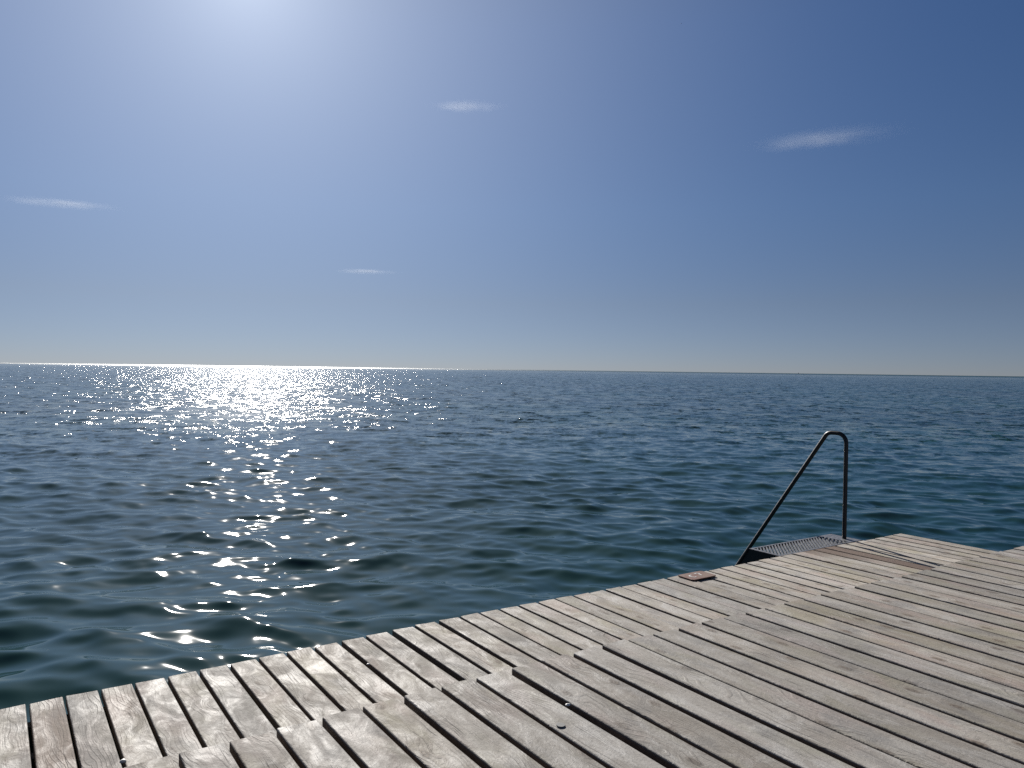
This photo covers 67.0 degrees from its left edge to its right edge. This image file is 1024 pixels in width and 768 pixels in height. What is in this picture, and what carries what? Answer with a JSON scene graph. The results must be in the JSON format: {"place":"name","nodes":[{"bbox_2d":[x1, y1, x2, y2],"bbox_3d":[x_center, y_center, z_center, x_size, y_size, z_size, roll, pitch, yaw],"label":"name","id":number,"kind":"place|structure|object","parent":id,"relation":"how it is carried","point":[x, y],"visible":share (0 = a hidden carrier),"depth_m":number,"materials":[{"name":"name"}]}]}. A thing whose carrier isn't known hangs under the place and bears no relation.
{"place":"outdoors","nodes":[
{"label":"outdoors","id":0,"kind":"place"},
{"bbox_2d":[0,363,1023,721],"bbox_3d":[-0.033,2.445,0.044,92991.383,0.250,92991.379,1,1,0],"label":"water","id":1,"kind":"structure","parent":0,"point":[160,521],"depth_m":15.70,"materials":[{"name":"blue liquid"}]},
{"bbox_2d":[0,533,1023,767],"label":"bathing deck","id":2,"kind":"structure","parent":1,"relation":"in","point":[900,650],"depth_m":3.48,"materials":[{"name":"grey wood"}]},
{"bbox_2d":[678,571,715,580],"bbox_3d":[1.535,1.590,6.417,0.284,0.010,0.176,0,1,-34],"label":"metal plate","id":3,"kind":"object","parent":2,"relation":"on","point":[696,575],"visible":1,"depth_m":6.40,"materials":[{"name":"brown metal"}]},
{"bbox_2d":[735,431,862,564],"bbox_3d":[2.542,2.127,8.306,1.358,3.304,1.769,0,1,-34],"label":"bathing ladder","id":4,"kind":"object","parent":2,"relation":"attached to","point":[751,554],"visible":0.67,"depth_m":7.96,"materials":[{"name":"metal"}]},
{"bbox_2d":[0,0,1023,375],"label":"sky","id":5,"kind":"structure","parent":0,"point":[737,186],"materials":[{"name":"blue"}]},
{"bbox_2d":[556,723,564,726],"bbox_3d":[0.175,1.226,2.780,0.033,0.003,0.033,2,2,0],"label":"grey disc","id":6,"kind":"object","parent":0,"point":[560,724],"visible":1,"depth_m":2.78,"materials":[{"name":"silver metal"}]}
]}

